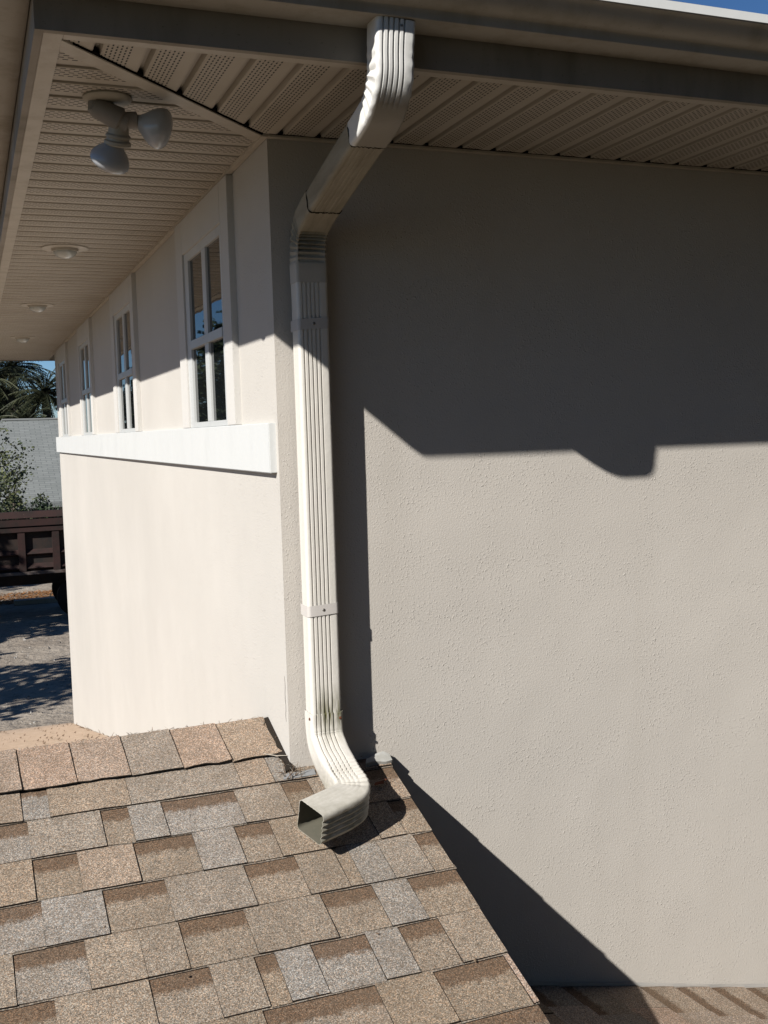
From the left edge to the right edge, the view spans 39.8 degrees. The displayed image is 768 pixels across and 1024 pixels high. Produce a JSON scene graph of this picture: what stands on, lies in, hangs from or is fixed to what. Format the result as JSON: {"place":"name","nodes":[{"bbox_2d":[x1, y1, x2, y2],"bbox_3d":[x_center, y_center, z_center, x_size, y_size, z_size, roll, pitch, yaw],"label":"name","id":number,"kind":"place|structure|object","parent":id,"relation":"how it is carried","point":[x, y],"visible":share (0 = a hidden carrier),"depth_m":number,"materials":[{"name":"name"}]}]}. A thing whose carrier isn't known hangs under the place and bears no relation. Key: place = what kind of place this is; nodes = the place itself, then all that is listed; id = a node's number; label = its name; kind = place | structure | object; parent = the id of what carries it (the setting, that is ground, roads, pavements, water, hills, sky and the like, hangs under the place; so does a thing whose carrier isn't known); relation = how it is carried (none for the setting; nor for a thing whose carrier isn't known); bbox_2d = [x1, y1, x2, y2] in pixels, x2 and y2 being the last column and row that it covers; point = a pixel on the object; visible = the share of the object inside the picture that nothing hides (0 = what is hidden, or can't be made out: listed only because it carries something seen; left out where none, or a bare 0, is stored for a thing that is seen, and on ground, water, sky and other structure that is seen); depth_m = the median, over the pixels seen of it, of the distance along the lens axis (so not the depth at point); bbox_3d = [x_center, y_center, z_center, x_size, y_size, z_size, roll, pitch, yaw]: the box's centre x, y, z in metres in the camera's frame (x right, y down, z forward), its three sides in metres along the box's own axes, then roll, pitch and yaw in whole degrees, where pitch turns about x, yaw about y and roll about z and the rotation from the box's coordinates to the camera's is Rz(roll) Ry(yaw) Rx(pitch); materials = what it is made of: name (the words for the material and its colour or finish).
{"place":"outdoors","nodes":[
{"label":"outdoors","id":0,"kind":"place"},
{"bbox_2d":[0,388,23,419],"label":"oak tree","id":1,"kind":"object","parent":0,"point":[2,414],"visible":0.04,"depth_m":55.58,"materials":[{"name":"green plant"}]},
{"bbox_2d":[0,583,73,730],"bbox_3d":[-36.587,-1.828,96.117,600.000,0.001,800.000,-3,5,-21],"label":"ground","id":2,"kind":"structure","parent":0,"point":[42,621],"depth_m":21.14,"materials":[{"name":"asphalt"},{"name":"grey gravel"}]},
{"bbox_2d":[0,497,27,519],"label":"shrub","id":3,"kind":"object","parent":2,"relation":"on","point":[5,510],"visible":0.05,"depth_m":35.10,"materials":[{"name":"green plant"}]},
{"bbox_2d":[0,361,28,413],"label":"palm tree","id":4,"kind":"object","parent":2,"relation":"on","point":[4,390],"visible":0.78,"depth_m":51.15,"materials":[{"name":"green plant"}]},
{"bbox_2d":[0,417,38,511],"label":"oak tree","id":5,"kind":"object","parent":2,"relation":"on","point":[3,455],"visible":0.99,"depth_m":32.15,"materials":[{"name":"green plant"}]},
{"bbox_2d":[0,463,48,519],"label":"oak tree","id":6,"kind":"object","parent":2,"relation":"on","point":[16,488],"visible":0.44,"depth_m":34.18,"materials":[{"name":"green plant"}]},
{"bbox_2d":[0,404,51,418],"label":"palm tree","id":7,"kind":"object","parent":2,"relation":"on","point":[26,414],"visible":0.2,"depth_m":48.21,"materials":[{"name":"green plant"}]},
{"bbox_2d":[0,589,53,604],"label":"pine straw","id":8,"kind":"object","parent":2,"relation":"on","point":[39,593],"visible":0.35,"depth_m":30.31,"materials":[{"name":"brown plant"}]},
{"bbox_2d":[0,361,55,414],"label":"palm tree","id":9,"kind":"object","parent":2,"relation":"on","point":[28,371],"visible":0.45,"depth_m":55.10,"materials":[{"name":"green plant"}]},
{"bbox_2d":[0,369,57,417],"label":"palm tree","id":10,"kind":"object","parent":2,"relation":"on","point":[45,394],"visible":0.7,"depth_m":49.73,"materials":[{"name":"green plant"}]},
{"bbox_2d":[0,418,62,510],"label":"neighbour house","id":11,"kind":"structure","parent":2,"relation":"on","point":[41,434],"depth_m":42.75,"materials":[{"name":"grey brick"}]},
{"bbox_2d":[0,509,67,613],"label":"dump trailer","id":12,"kind":"object","parent":2,"relation":"on","point":[32,551],"visible":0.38,"depth_m":26.03,"materials":[{"name":"metal"}]},
{"bbox_2d":[0,625,71,723],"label":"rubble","id":13,"kind":"object","parent":2,"relation":"on","point":[33,679],"visible":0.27,"depth_m":20.39,"materials":[{"name":"grey gravel"}]},
{"bbox_2d":[14,596,57,605],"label":"kerb","id":14,"kind":"structure","parent":2,"relation":"on","point":[29,601],"depth_m":28.92,"materials":[{"name":"concrete"}]},
{"bbox_2d":[21,495,59,518],"bbox_3d":[-11.885,0.701,36.458,2.260,2.632,1.839,-3,5,-21],"label":"shrub","id":15,"kind":"object","parent":2,"relation":"on","point":[42,506],"visible":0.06,"depth_m":36.19,"materials":[{"name":"green plant"}]},
{"bbox_2d":[0,0,767,1023],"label":"house","id":16,"kind":"structure","parent":0,"point":[548,318],"depth_m":3.11,"materials":[{"name":"paint"}]},
{"bbox_2d":[10,336,35,342],"bbox_3d":[-2.710,-1.291,7.960,0.186,0.044,0.186,-3,5,-21],"label":"recessed light","id":17,"kind":"object","parent":16,"relation":"attached to","point":[22,339],"visible":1,"depth_m":7.92,"materials":[{"name":"white glass"}]},
{"bbox_2d":[20,303,53,311],"bbox_3d":[-1.990,-1.170,6.098,0.186,0.044,0.186,-3,5,-21],"label":"recessed light","id":18,"kind":"object","parent":16,"relation":"attached to","point":[37,307],"visible":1,"depth_m":6.06,"materials":[{"name":"white glass"}]},
{"bbox_2d":[56,342,71,436],"bbox_3d":[-2.662,-0.999,8.826,0.022,0.742,0.880,-3,5,-21],"label":"window","id":19,"kind":"structure","parent":16,"relation":"in","point":[62,353],"depth_m":8.77,"materials":[{"name":"paint"}]},
{"bbox_2d":[41,244,88,258],"bbox_3d":[-1.298,-1.054,4.322,0.186,0.044,0.186,-3,5,-21],"label":"recessed light","id":20,"kind":"object","parent":16,"relation":"attached to","point":[65,251],"visible":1,"depth_m":4.29,"materials":[{"name":"white glass"}]},
{"bbox_2d":[76,318,96,434],"bbox_3d":[-2.003,-0.890,7.144,0.022,0.742,0.800,-3,5,-21],"label":"window","id":21,"kind":"structure","parent":16,"relation":"in","point":[85,358],"depth_m":7.11,"materials":[{"name":"paint"}]},
{"bbox_2d":[109,273,142,432],"bbox_3d":[-1.319,-0.777,5.400,0.022,0.742,0.845,-3,5,-21],"label":"window","id":22,"kind":"structure","parent":16,"relation":"in","point":[122,301],"depth_m":5.35,"materials":[{"name":"paint"}]},
{"bbox_2d":[82,90,172,174],"bbox_3d":[-0.596,-0.872,2.468,0.201,0.164,0.159,-3,5,-21],"label":"floodlight","id":23,"kind":"object","parent":16,"relation":"attached to","point":[154,127],"visible":1,"depth_m":2.43,"materials":[{"name":"metal"}]},
{"bbox_2d":[8,716,304,778],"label":"leaf litter","id":24,"kind":"object","parent":16,"relation":"on","point":[290,775],"visible":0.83,"depth_m":2.93,"materials":[{"name":"brown plant"}]},
{"bbox_2d":[174,174,241,428],"bbox_3d":[-0.603,-0.659,3.574,0.022,0.742,0.845,-3,5,-21],"label":"window","id":25,"kind":"structure","parent":16,"relation":"in","point":[205,237],"depth_m":3.51,"materials":[{"name":"paint"}]},
{"bbox_2d":[36,756,532,1021],"bbox_3d":[-0.357,0.904,2.387,1.078,0.332,0.976,-3,5,-21],"label":"roof debris","id":26,"kind":"object","parent":16,"relation":"on","point":[474,960],"visible":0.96,"depth_m":2.32,"materials":[{"name":"brown plant"}]},
{"bbox_2d":[290,16,415,844],"bbox_3d":[-0.126,-0.118,2.531,0.206,1.831,0.685,-3,5,-21],"label":"downspout","id":27,"kind":"object","parent":16,"relation":"attached to","point":[338,806],"visible":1,"depth_m":2.78,"materials":[{"name":"metal"}]},
{"bbox_2d":[374,778,390,784],"bbox_3d":[-0.002,0.731,2.883,0.047,0.011,0.037,-2,4,1],"label":"dead leaf","id":28,"kind":"object","parent":16,"relation":"on","point":[379,782],"visible":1,"depth_m":2.88,"materials":[{"name":"brown plant"}]},
{"bbox_2d":[0,0,767,209],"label":"gutter","id":29,"kind":"object","parent":16,"relation":"attached to","point":[682,33],"visible":0.96,"depth_m":2.30,"materials":[{"name":"metal"}]},
{"bbox_2d":[0,0,767,417],"label":"sky","id":30,"kind":"structure","parent":0,"point":[755,6],"materials":[{"name":"blue"}]}
]}

